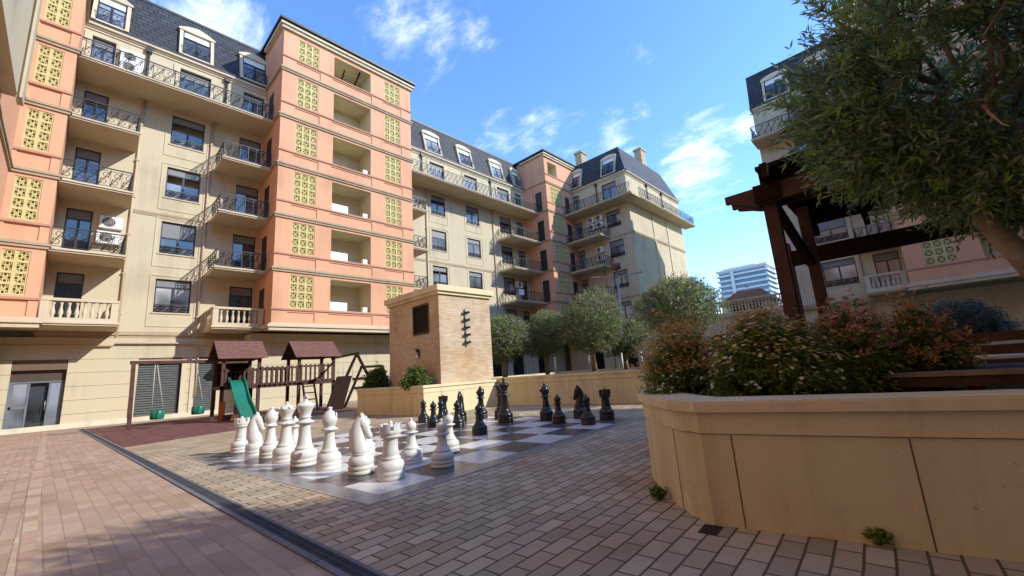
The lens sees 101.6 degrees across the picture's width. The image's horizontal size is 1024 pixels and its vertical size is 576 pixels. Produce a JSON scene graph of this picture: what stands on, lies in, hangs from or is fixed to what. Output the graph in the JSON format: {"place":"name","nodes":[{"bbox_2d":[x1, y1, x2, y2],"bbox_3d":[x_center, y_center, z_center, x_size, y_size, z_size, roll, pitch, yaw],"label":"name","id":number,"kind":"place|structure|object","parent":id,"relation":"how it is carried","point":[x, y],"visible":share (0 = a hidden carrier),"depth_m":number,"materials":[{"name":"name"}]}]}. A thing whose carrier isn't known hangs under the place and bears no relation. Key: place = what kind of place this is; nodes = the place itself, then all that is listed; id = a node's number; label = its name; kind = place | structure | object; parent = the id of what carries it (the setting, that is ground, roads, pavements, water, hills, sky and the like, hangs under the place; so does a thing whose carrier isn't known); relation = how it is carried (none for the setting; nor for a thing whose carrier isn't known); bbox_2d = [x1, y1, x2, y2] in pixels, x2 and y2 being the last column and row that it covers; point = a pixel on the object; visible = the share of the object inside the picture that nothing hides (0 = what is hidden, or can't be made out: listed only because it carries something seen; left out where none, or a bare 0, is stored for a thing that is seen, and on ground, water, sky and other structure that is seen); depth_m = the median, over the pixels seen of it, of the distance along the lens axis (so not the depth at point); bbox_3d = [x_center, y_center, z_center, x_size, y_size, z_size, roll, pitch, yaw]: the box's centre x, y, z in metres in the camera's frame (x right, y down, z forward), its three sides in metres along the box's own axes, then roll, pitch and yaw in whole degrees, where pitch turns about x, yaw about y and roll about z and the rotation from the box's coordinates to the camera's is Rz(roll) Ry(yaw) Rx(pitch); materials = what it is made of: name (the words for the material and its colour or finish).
{"place":"outdoors","nodes":[
{"label":"outdoors","id":0,"kind":"place"},
{"bbox_2d":[0,0,42,214],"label":"apartment building","id":1,"kind":"structure","parent":0,"point":[19,21],"depth_m":14.01,"materials":[{"name":"paint"}]},
{"bbox_2d":[0,428,333,575],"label":"footpath","id":2,"kind":"structure","parent":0,"point":[104,510],"depth_m":3.78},
{"bbox_2d":[5,432,46,575],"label":"path band","id":3,"kind":"object","parent":2,"relation":"on","point":[21,560],"visible":1,"depth_m":3.87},
{"bbox_2d":[86,407,356,446],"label":"rubber safety ground","id":4,"kind":"structure","parent":0,"point":[147,433],"depth_m":14.27,"materials":[{"name":"rubber"}]},
{"bbox_2d":[126,360,218,430],"bbox_3d":[-13.056,4.043,16.135,0.120,2.482,2.741,-15,-16,42],"label":"play swing","id":5,"kind":"object","parent":4,"relation":"on","point":[131,394],"visible":0.93,"depth_m":15.38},
{"bbox_2d":[149,364,164,419],"bbox_3d":[-13.375,3.910,15.832,0.436,2.062,0.436,-5,-11,6],"label":"bucket swing","id":6,"kind":"object","parent":5,"relation":"hanging from","point":[156,414],"visible":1,"depth_m":15.57,"materials":[{"name":"green plastic"}]},
{"bbox_2d":[191,363,204,414],"bbox_3d":[-12.517,4.010,16.722,0.436,2.022,0.436,-5,-11,6],"label":"bucket swing","id":7,"kind":"object","parent":5,"relation":"hanging from","point":[199,409],"visible":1,"depth_m":16.47,"materials":[{"name":"green plastic"}]},
{"bbox_2d":[208,341,389,420],"bbox_3d":[-8.948,4.036,19.399,3.780,3.278,7.997,-15,-16,42],"label":"playset","id":8,"kind":"object","parent":4,"relation":"on","point":[237,379],"visible":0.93,"depth_m":18.51,"materials":[{"name":"wood"}]},
{"bbox_2d":[148,0,837,313],"label":"sky","id":9,"kind":"structure","parent":0,"point":[510,80],"materials":[{"name":"blue"}]},
{"bbox_2d":[494,382,500,418],"bbox_3d":[-0.286,2.803,10.466,0.356,0.890,0.356,-15,-16,42],"label":"black queen","id":10,"kind":"object","parent":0,"point":[497,410],"visible":0.46,"depth_m":10.39,"materials":[{"name":"black plastic"}]},
{"bbox_2d":[79,401,1023,575],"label":"paving","id":11,"kind":"structure","parent":0,"point":[589,505],"depth_m":3.12,"materials":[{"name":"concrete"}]},
{"bbox_2d":[78,429,388,575],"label":"drain channel","id":12,"kind":"object","parent":11,"relation":"on","point":[332,561],"visible":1,"depth_m":3.38,"materials":[{"name":"metal"}]},
{"bbox_2d":[189,415,642,504],"bbox_3d":[-1.527,2.854,8.031,5.889,0.004,6.313,-13,-15,38],"label":"chessboard","id":13,"kind":"object","parent":11,"relation":"on","point":[516,438],"visible":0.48,"depth_m":6.19,"materials":[{"name":"tile"}]},
{"bbox_2d":[230,416,249,453],"bbox_3d":[-5.021,2.709,7.738,0.316,0.640,0.316,-15,-16,42],"label":"white rook","id":14,"kind":"object","parent":13,"relation":"on","point":[239,443],"visible":0.87,"depth_m":7.66,"materials":[{"name":"plastic"}]},
{"bbox_2d":[244,412,264,456],"bbox_3d":[-4.443,2.525,7.244,0.310,0.726,0.310,-1,-12,-14],"label":"white knight","id":15,"kind":"object","parent":13,"relation":"on","point":[254,437],"visible":0.88,"depth_m":7.17,"materials":[{"name":"plastic"}]},
{"bbox_2d":[259,407,278,459],"bbox_3d":[-3.995,2.386,6.912,0.316,0.805,0.316,1,-13,-25],"label":"white bishop","id":16,"kind":"object","parent":13,"relation":"on","point":[268,446],"visible":0.87,"depth_m":6.84,"materials":[{"name":"plastic"}]},
{"bbox_2d":[272,402,295,463],"bbox_3d":[-3.503,2.219,6.472,0.356,0.890,0.356,-15,-16,42],"label":"white queen","id":17,"kind":"object","parent":13,"relation":"on","point":[284,449],"visible":0.91,"depth_m":6.39,"materials":[{"name":"plastic"}]},
{"bbox_2d":[292,416,298,444],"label":"white pawn","id":18,"kind":"object","parent":13,"relation":"on","point":[295,433],"visible":0.46,"depth_m":7.66,"materials":[{"name":"plastic"}]},
{"bbox_2d":[290,394,317,467],"bbox_3d":[-3.005,2.050,6.053,0.356,0.985,0.356,-7,-12,13],"label":"white king","id":19,"kind":"object","parent":13,"relation":"on","point":[304,453],"visible":0.98,"depth_m":5.96,"materials":[{"name":"plastic"}]},
{"bbox_2d":[316,407,341,470],"bbox_3d":[-2.484,2.029,5.677,0.316,0.805,0.316,-8,-12,20],"label":"white bishop","id":20,"kind":"object","parent":13,"relation":"on","point":[329,455],"visible":1,"depth_m":5.59,"materials":[{"name":"plastic"}]},
{"bbox_2d":[348,413,373,475],"bbox_3d":[-1.895,1.941,5.244,0.310,0.726,0.310,-2,-12,-9],"label":"white knight","id":21,"kind":"object","parent":13,"relation":"on","point":[361,461],"visible":1,"depth_m":5.16,"materials":[{"name":"plastic"}]},
{"bbox_2d":[377,420,404,481],"bbox_3d":[-1.405,1.867,4.834,0.316,0.640,0.316,-10,-13,25],"label":"white rook","id":22,"kind":"object","parent":13,"relation":"on","point":[391,465],"visible":1,"depth_m":4.75,"materials":[{"name":"plastic"}]},
{"bbox_2d":[401,418,422,464],"bbox_3d":[-1.369,2.064,5.668,0.290,0.580,0.290,-15,-16,42],"label":"white pawn","id":23,"kind":"object","parent":13,"relation":"on","point":[411,452],"visible":0.94,"depth_m":5.58,"materials":[{"name":"plastic"}]},
{"bbox_2d":[418,399,428,422],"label":"black pawn","id":24,"kind":"object","parent":13,"relation":"on","point":[423,417],"visible":0.96,"depth_m":10.57,"materials":[{"name":"black plastic"}]},
{"bbox_2d":[427,401,439,427],"bbox_3d":[-1.798,2.880,9.543,0.290,0.580,0.290,-15,-16,42],"label":"black pawn","id":25,"kind":"object","parent":13,"relation":"on","point":[432,421],"visible":0.9,"depth_m":9.46,"materials":[{"name":"black plastic"}]},
{"bbox_2d":[431,418,453,468],"bbox_3d":[-0.889,1.957,5.302,0.290,0.580,0.290,-15,-16,42],"label":"white pawn","id":26,"kind":"object","parent":13,"relation":"on","point":[442,456],"visible":1,"depth_m":5.21,"materials":[{"name":"plastic"}]},
{"bbox_2d":[444,412,459,452],"bbox_3d":[-0.942,2.152,6.250,0.290,0.580,0.290,-15,-16,42],"label":"white pawn","id":27,"kind":"object","parent":13,"relation":"on","point":[453,443],"visible":0.71,"depth_m":6.18,"materials":[{"name":"plastic"}]},
{"bbox_2d":[452,400,463,427],"bbox_3d":[-1.214,2.778,9.242,0.290,0.580,0.290,-15,-16,42],"label":"black pawn","id":28,"kind":"object","parent":13,"relation":"on","point":[458,420],"visible":0.93,"depth_m":9.16,"materials":[{"name":"black plastic"}]},
{"bbox_2d":[457,391,466,420],"bbox_3d":[-1.320,2.987,10.605,0.310,0.726,0.310,-8,-12,18],"label":"black knight","id":29,"kind":"object","parent":13,"relation":"on","point":[463,414],"visible":0.73,"depth_m":10.54,"materials":[{"name":"black plastic"}]},
{"bbox_2d":[472,403,487,435],"bbox_3d":[-0.617,2.452,7.840,0.290,0.580,0.290,-15,-16,42],"label":"black pawn","id":30,"kind":"object","parent":13,"relation":"on","point":[479,427],"visible":1,"depth_m":7.75,"materials":[{"name":"black plastic"}]},
{"bbox_2d":[475,386,487,418],"bbox_3d":[-0.804,2.946,10.782,0.316,0.805,0.316,-1,-12,-14],"label":"black bishop","id":31,"kind":"object","parent":13,"relation":"on","point":[480,393],"visible":0.77,"depth_m":10.73,"materials":[{"name":"black plastic"}]},
{"bbox_2d":[498,378,513,422],"bbox_3d":[-0.175,2.572,9.606,0.356,0.985,0.356,-9,-12,23],"label":"black king","id":32,"kind":"object","parent":13,"relation":"on","point":[505,414],"visible":1,"depth_m":9.50,"materials":[{"name":"black plastic"}]},
{"bbox_2d":[540,383,552,419],"bbox_3d":[0.764,2.581,9.520,0.316,0.805,0.316,-8,-12,18],"label":"black bishop","id":33,"kind":"object","parent":13,"relation":"on","point":[546,412],"visible":0.98,"depth_m":9.43,"materials":[{"name":"black plastic"}]},
{"bbox_2d":[552,394,565,423],"bbox_3d":[0.968,2.532,8.783,0.290,0.580,0.290,-15,-16,42],"label":"black pawn","id":34,"kind":"object","parent":13,"relation":"on","point":[558,416],"visible":1,"depth_m":8.70,"materials":[{"name":"black plastic"}]},
{"bbox_2d":[573,385,583,418],"bbox_3d":[1.490,2.528,9.313,0.310,0.726,0.310,-1,-12,-16],"label":"black knight","id":35,"kind":"object","parent":13,"relation":"on","point":[578,409],"visible":0.76,"depth_m":9.24,"materials":[{"name":"black plastic"}]},
{"bbox_2d":[581,394,595,425],"bbox_3d":[1.473,2.376,8.188,0.290,0.580,0.290,-15,-16,42],"label":"black pawn","id":36,"kind":"object","parent":13,"relation":"on","point":[587,417],"visible":1,"depth_m":8.10,"materials":[{"name":"black plastic"}]},
{"bbox_2d":[598,388,614,419],"bbox_3d":[1.969,2.427,8.764,0.316,0.640,0.316,-15,-16,42],"label":"black rook","id":37,"kind":"object","parent":13,"relation":"on","point":[606,411],"visible":1,"depth_m":8.68,"materials":[{"name":"black plastic"}]},
{"bbox_2d":[356,379,497,415],"bbox_3d":[-3.120,3.935,15.057,4.340,0.900,3.140,-15,-16,42],"label":"stone planter","id":38,"kind":"object","parent":11,"relation":"on","point":[398,401],"visible":0.84,"depth_m":13.71,"materials":[{"name":"stone"}]},
{"bbox_2d":[361,361,390,388],"bbox_3d":[-5.078,3.309,15.608,1.146,1.243,1.060,1,-13,-25],"label":"shrub","id":39,"kind":"object","parent":38,"relation":"in","point":[376,378],"visible":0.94,"depth_m":15.41,"materials":[{"name":"green plant"}]},
{"bbox_2d":[397,365,434,391],"bbox_3d":[-3.106,2.883,13.391,1.114,0.891,1.222,-15,-16,42],"label":"shrub","id":40,"kind":"object","parent":38,"relation":"in","point":[417,376],"visible":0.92,"depth_m":13.17,"materials":[{"name":"green plant"}]},
{"bbox_2d":[384,284,493,386],"bbox_3d":[-2.710,1.912,15.610,3.430,3.300,2.600,-15,-16,42],"label":"brick kiosk","id":41,"kind":"object","parent":38,"relation":"on","point":[428,322],"visible":0.98,"depth_m":14.59,"materials":[{"name":"brick"}]},
{"bbox_2d":[463,309,470,345],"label":"spotlight column","id":42,"kind":"structure","parent":41,"relation":"attached to","point":[466,327],"depth_m":14.50,"materials":[{"name":"grey metal"}]},
{"bbox_2d":[491,361,732,404],"bbox_3d":[4.029,3.796,16.966,11.691,0.950,9.530,-15,-16,42],"label":"stone planter","id":43,"kind":"object","parent":11,"relation":"on","point":[620,384],"visible":0.45,"depth_m":13.11,"materials":[{"name":"stone"}]},
{"bbox_2d":[490,312,533,376],"bbox_3d":[-0.279,2.303,16.880,2.469,2.744,2.350,-15,-16,42],"label":"olive tree","id":44,"kind":"object","parent":43,"relation":"on","point":[509,330],"visible":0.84,"depth_m":16.46,"materials":[{"name":"green plant"}]},
{"bbox_2d":[521,309,567,374],"bbox_3d":[1.478,2.287,17.865,2.513,2.899,2.695,-15,-16,42],"label":"olive tree","id":45,"kind":"object","parent":43,"relation":"on","point":[545,322],"visible":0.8,"depth_m":17.42,"materials":[{"name":"green plant"}]},
{"bbox_2d":[555,286,625,371],"bbox_3d":[3.232,1.633,16.595,2.822,3.436,2.862,-15,-16,42],"label":"olive tree","id":46,"kind":"object","parent":43,"relation":"on","point":[583,335],"visible":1,"depth_m":16.20,"materials":[{"name":"green plant"}]},
{"bbox_2d":[600,313,653,369],"bbox_3d":[4.944,2.320,18.185,2.790,2.493,2.619,-15,-16,42],"label":"olive tree","id":47,"kind":"object","parent":43,"relation":"on","point":[626,342],"visible":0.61,"depth_m":17.72,"materials":[{"name":"green plant"}]},
{"bbox_2d":[630,272,731,339],"bbox_3d":[5.063,0.911,12.459,2.786,2.967,2.646,-15,-16,42],"label":"olive tree","id":48,"kind":"object","parent":43,"relation":"on","point":[667,292],"visible":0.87,"depth_m":12.07,"materials":[{"name":"green plant"}]},
{"bbox_2d":[592,263,642,366],"bbox_3d":[7.669,2.237,29.003,3.544,8.270,0.766,-7,-12,13],"label":"street lamp","id":49,"kind":"object","parent":11,"relation":"on","point":[615,266],"visible":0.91,"depth_m":29.47,"materials":[{"name":"grey metal"}]},
{"bbox_2d":[648,484,667,499],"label":"weed","id":50,"kind":"object","parent":11,"relation":"on","point":[656,492],"visible":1,"depth_m":3.42,"materials":[{"name":"green plant"}]},
{"bbox_2d":[698,524,722,534],"bbox_3d":[1.302,1.585,2.739,0.117,0.001,0.172,-13,-15,39],"label":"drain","id":51,"kind":"object","parent":11,"relation":"on","point":[710,529],"visible":1,"depth_m":2.74,"materials":[{"name":"metal"}]},
{"bbox_2d":[638,354,1023,561],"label":"stone planter","id":52,"kind":"object","parent":11,"relation":"on","point":[940,471],"visible":0.83,"depth_m":2.47,"materials":[{"name":"stone"}]},
{"bbox_2d":[628,308,728,395],"bbox_3d":[1.694,0.640,4.157,1.056,0.954,1.164,-15,-16,42],"label":"flower bush","id":53,"kind":"object","parent":52,"relation":"on","point":[679,365],"visible":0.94,"depth_m":3.98,"materials":[{"name":"green plant"}]},
{"bbox_2d":[691,285,856,396],"bbox_3d":[2.237,0.472,3.663,1.124,1.060,1.136,-15,-16,42],"label":"flower bush","id":54,"kind":"object","parent":52,"relation":"on","point":[767,361],"visible":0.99,"depth_m":3.42,"materials":[{"name":"green plant"}]},
{"bbox_2d":[794,325,873,394],"bbox_3d":[2.535,0.613,3.450,0.672,0.650,0.592,-15,-16,42],"label":"flower bush","id":55,"kind":"object","parent":52,"relation":"on","point":[851,375],"visible":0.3,"depth_m":3.30,"materials":[{"name":"green plant"}]},
{"bbox_2d":[792,288,913,393],"bbox_3d":[2.925,0.494,3.644,0.807,0.954,0.911,-15,-16,42],"label":"flower bush","id":56,"kind":"object","parent":52,"relation":"on","point":[862,339],"visible":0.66,"depth_m":3.40,"materials":[{"name":"green plant"}]},
{"bbox_2d":[725,87,1022,338],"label":"pergola","id":57,"kind":"object","parent":52,"relation":"on","point":[773,193],"visible":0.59,"depth_m":5.04,"materials":[{"name":"wood"}]},
{"bbox_2d":[748,0,1023,278],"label":"olive tree","id":58,"kind":"object","parent":52,"relation":"on","point":[964,169],"visible":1,"depth_m":2.71,"materials":[{"name":"green plant"}]},
{"bbox_2d":[858,281,995,391],"bbox_3d":[3.423,0.449,3.650,0.970,0.965,0.890,-15,-16,42],"label":"flower bush","id":59,"kind":"object","parent":52,"relation":"on","point":[926,345],"visible":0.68,"depth_m":3.40,"materials":[{"name":"green plant"}]},
{"bbox_2d":[881,368,1023,392],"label":"garden bench","id":60,"kind":"object","parent":52,"relation":"on","point":[977,379],"visible":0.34,"depth_m":3.04,"materials":[{"name":"brown wood"}]},
{"bbox_2d":[897,292,1023,357],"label":"lavender bush","id":61,"kind":"object","parent":52,"relation":"on","point":[978,317],"visible":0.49,"depth_m":5.88,"materials":[{"name":"green plant"}]},
{"bbox_2d":[954,330,1023,368],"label":"garden bench","id":62,"kind":"object","parent":52,"relation":"on","point":[1003,336],"depth_m":3.95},
{"bbox_2d":[861,526,895,545],"bbox_3d":[2.089,1.410,2.379,0.145,0.114,0.148,-15,-16,42],"label":"weed","id":63,"kind":"object","parent":11,"relation":"on","point":[880,536],"visible":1,"depth_m":2.35,"materials":[{"name":"green plant"}]},
{"bbox_2d":[654,293,785,356],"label":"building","id":64,"kind":"structure","parent":0,"point":[730,315],"depth_m":33.97,"materials":[{"name":"beige"}]},
{"bbox_2d":[717,288,781,311],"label":"pavilion","id":65,"kind":"structure","parent":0,"point":[752,293],"depth_m":41.80,"materials":[{"name":"beige"}]},
{"label":"ground","id":66,"kind":"structure","parent":0,"visible":0},
{"bbox_2d":[0,0,582,434],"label":"apartment building","id":67,"kind":"structure","parent":66,"relation":"on","point":[292,180],"depth_m":24.47,"materials":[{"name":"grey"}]},
{"bbox_2d":[2,369,66,429],"bbox_3d":[-21.228,5.022,18.596,0.243,2.660,1.680,-15,-16,42],"label":"entrance door","id":68,"kind":"structure","parent":67,"relation":"in","point":[45,401],"depth_m":18.62,"materials":[{"name":"white glass"}]},
{"bbox_2d":[53,272,84,317],"bbox_3d":[-21.168,0.570,19.866,0.064,2.620,0.920,-15,-16,42],"label":"balcony door","id":69,"kind":"structure","parent":67,"relation":"in","point":[67,285],"depth_m":19.93,"materials":[{"name":"grey"}]},
{"bbox_2d":[61,208,92,250],"bbox_3d":[-21.391,-2.607,20.510,0.064,2.620,0.920,-15,-16,42],"label":"balcony door","id":70,"kind":"structure","parent":67,"relation":"in","point":[75,218],"depth_m":20.58,"materials":[{"name":"blue"}]},
{"bbox_2d":[71,147,101,184],"bbox_3d":[-21.614,-5.785,21.154,0.064,2.620,0.920,-15,-16,42],"label":"balcony door","id":71,"kind":"structure","parent":67,"relation":"in","point":[82,155],"depth_m":21.24,"materials":[{"name":"blue"}]},
{"bbox_2d":[81,90,108,122],"bbox_3d":[-21.837,-8.963,21.798,0.064,2.620,0.920,-15,-16,42],"label":"balcony door","id":72,"kind":"structure","parent":67,"relation":"in","point":[95,97],"depth_m":21.92,"materials":[{"name":"blue"}]},
{"bbox_2d":[90,37,115,64],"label":"balcony door","id":73,"kind":"structure","parent":67,"relation":"in","point":[108,51],"depth_m":22.57,"materials":[{"name":"blue"}]},
{"bbox_2d":[95,230,120,245],"bbox_3d":[-20.395,-2.487,21.067,0.380,0.670,0.860,-15,-16,42],"label":"air conditioner","id":74,"kind":"object","parent":67,"relation":"attached to","point":[105,242],"visible":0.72,"depth_m":20.95,"materials":[{"name":"grey"}]},
{"bbox_2d":[98,215,123,231],"bbox_3d":[-20.423,-3.266,21.255,0.380,0.670,0.860,-15,-16,42],"label":"air conditioner","id":75,"kind":"object","parent":67,"relation":"attached to","point":[111,223],"visible":1,"depth_m":21.14,"materials":[{"name":"grey"}]},
{"bbox_2d":[119,48,144,74],"bbox_3d":[-21.061,-12.374,23.101,0.380,1.400,0.950,-15,-16,42],"label":"air conditioner","id":76,"kind":"object","parent":67,"relation":"attached to","point":[128,65],"visible":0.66,"depth_m":23.00,"materials":[{"name":"grey"}]},
{"bbox_2d":[151,279,191,314],"bbox_3d":[-18.447,0.497,22.688,0.210,1.890,1.670,-15,-16,42],"label":"window","id":77,"kind":"structure","parent":67,"relation":"in","point":[170,296],"depth_m":22.71,"materials":[{"name":"grey"}]},
{"bbox_2d":[157,222,195,257],"bbox_3d":[-18.670,-2.681,23.332,0.210,1.890,1.670,-15,-16,42],"label":"window","id":78,"kind":"structure","parent":67,"relation":"in","point":[175,239],"depth_m":23.35,"materials":[{"name":"grey"}]},
{"bbox_2d":[163,167,200,204],"bbox_3d":[-18.893,-5.859,23.976,0.210,1.890,1.670,-15,-16,42],"label":"window","id":79,"kind":"structure","parent":67,"relation":"in","point":[172,191],"depth_m":23.99,"materials":[{"name":"blue"}]},
{"bbox_2d":[169,116,204,153],"bbox_3d":[-19.116,-9.037,24.620,0.210,1.890,1.670,-15,-16,42],"label":"window","id":80,"kind":"structure","parent":67,"relation":"in","point":[177,139],"depth_m":24.63,"materials":[{"name":"blue"}]},
{"bbox_2d":[179,70,210,97],"bbox_3d":[-19.281,-11.755,25.307,0.064,2.620,1.520,-15,-16,42],"label":"balcony door","id":81,"kind":"structure","parent":67,"relation":"in","point":[196,82],"depth_m":25.45,"materials":[{"name":"blue"}]},
{"bbox_2d":[228,287,252,322],"bbox_3d":[-16.262,1.252,24.924,0.064,2.620,1.220,-15,-16,42],"label":"balcony door","id":82,"kind":"structure","parent":67,"relation":"in","point":[240,297],"depth_m":24.98,"materials":[{"name":"grey"}]},
{"bbox_2d":[231,234,254,269],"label":"balcony door","id":83,"kind":"structure","parent":67,"relation":"in","point":[240,243],"depth_m":25.65,"materials":[{"name":"blue"}]},
{"bbox_2d":[235,185,257,215],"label":"balcony door","id":84,"kind":"structure","parent":67,"relation":"in","point":[241,191],"depth_m":26.32,"materials":[{"name":"grey"}]},
{"bbox_2d":[238,138,260,164],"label":"balcony door","id":85,"kind":"structure","parent":67,"relation":"in","point":[242,141],"depth_m":26.99,"materials":[{"name":"grey"}]},
{"bbox_2d":[243,93,263,115],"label":"balcony door","id":86,"kind":"structure","parent":67,"relation":"in","point":[250,104],"depth_m":27.67,"materials":[{"name":"grey"}]},
{"bbox_2d":[261,235,266,270],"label":"side door","id":87,"kind":"structure","parent":67,"relation":"in","point":[264,241],"depth_m":25.09,"materials":[{"name":"grey"}]},
{"bbox_2d":[430,195,445,217],"bbox_3d":[-6.666,-7.308,37.456,0.210,1.890,1.700,-15,-16,42],"label":"window","id":88,"kind":"structure","parent":67,"relation":"in","point":[436,209],"depth_m":37.51,"materials":[{"name":"blue"}]},
{"bbox_2d":[432,230,447,252],"bbox_3d":[-6.444,-4.130,36.812,0.210,1.890,1.700,-15,-16,42],"label":"window","id":89,"kind":"structure","parent":67,"relation":"in","point":[438,238],"depth_m":36.89,"materials":[{"name":"grey"}]},
{"bbox_2d":[433,266,447,284],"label":"window","id":90,"kind":"structure","parent":67,"relation":"in","point":[439,278],"depth_m":36.25,"materials":[{"name":"grey"}]},
{"bbox_2d":[466,206,479,226],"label":"window","id":91,"kind":"structure","parent":67,"relation":"in","point":[471,213],"depth_m":40.41,"materials":[{"name":"blue"}]},
{"bbox_2d":[467,238,480,258],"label":"window","id":92,"kind":"structure","parent":67,"relation":"in","point":[473,245],"depth_m":39.79,"materials":[{"name":"grey"}]},
{"bbox_2d":[469,271,482,288],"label":"window","id":93,"kind":"structure","parent":67,"relation":"in","point":[475,279],"depth_m":39.18,"materials":[{"name":"grey"}]},
{"bbox_2d":[503,277,516,296],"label":"window","id":94,"kind":"structure","parent":67,"relation":"in","point":[509,284],"depth_m":42.35,"materials":[{"name":"grey"}]},
{"bbox_2d":[543,280,550,301],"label":"side door","id":95,"kind":"structure","parent":67,"relation":"in","point":[546,288],"depth_m":42.93,"materials":[{"name":"grey"}]},
{"bbox_2d":[564,147,695,370],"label":"apartment building","id":96,"kind":"structure","parent":66,"relation":"on","point":[633,200],"depth_m":44.69,"materials":[{"name":"grey"}]},
{"bbox_2d":[602,181,616,199],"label":"balcony door","id":97,"kind":"structure","parent":96,"relation":"in","point":[610,185],"depth_m":44.65,"materials":[{"name":"grey"}]},
{"bbox_2d":[606,209,620,229],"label":"window","id":98,"kind":"structure","parent":96,"relation":"in","point":[613,217],"depth_m":43.91,"materials":[{"name":"grey"}]},
{"bbox_2d":[610,239,625,258],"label":"window","id":99,"kind":"structure","parent":96,"relation":"in","point":[617,248],"depth_m":43.26,"materials":[{"name":"grey"}]},
{"bbox_2d":[613,269,629,289],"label":"window","id":100,"kind":"structure","parent":96,"relation":"in","point":[623,281],"depth_m":42.56,"materials":[{"name":"grey"}]},
{"bbox_2d":[618,301,632,319],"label":"window","id":101,"kind":"structure","parent":96,"relation":"in","point":[627,309],"depth_m":41.87,"materials":[{"name":"grey"}]},
{"bbox_2d":[716,262,780,312],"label":"office building","id":102,"kind":"structure","parent":66,"relation":"on","point":[732,281],"depth_m":272.91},
{"bbox_2d":[745,0,1023,356],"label":"apartment building","id":103,"kind":"structure","parent":66,"relation":"on","point":[943,268],"depth_m":27.23,"materials":[{"name":"pink"}]},
{"bbox_2d":[815,217,849,244],"bbox_3d":[22.977,-4.220,30.145,2.020,1.890,0.210,-15,-16,42],"label":"window","id":104,"kind":"structure","parent":103,"relation":"in","point":[834,230],"depth_m":30.08,"materials":[{"name":"grey"}]},
{"bbox_2d":[821,257,860,288],"bbox_3d":[23.199,-1.042,29.501,2.020,1.890,0.210,-15,-16,42],"label":"window","id":105,"kind":"structure","parent":103,"relation":"in","point":[843,272],"depth_m":29.52,"materials":[{"name":"grey"}]},
{"bbox_2d":[864,208,891,234],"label":"balcony door","id":106,"kind":"structure","parent":103,"relation":"in","point":[871,216],"depth_m":28.39,"materials":[{"name":"grey"}]},
{"bbox_2d":[872,250,902,286],"bbox_3d":[25.111,-1.075,27.754,1.300,2.620,0.064,-15,-16,42],"label":"balcony door","id":107,"kind":"structure","parent":103,"relation":"in","point":[887,262],"depth_m":27.83,"materials":[{"name":"grey"}]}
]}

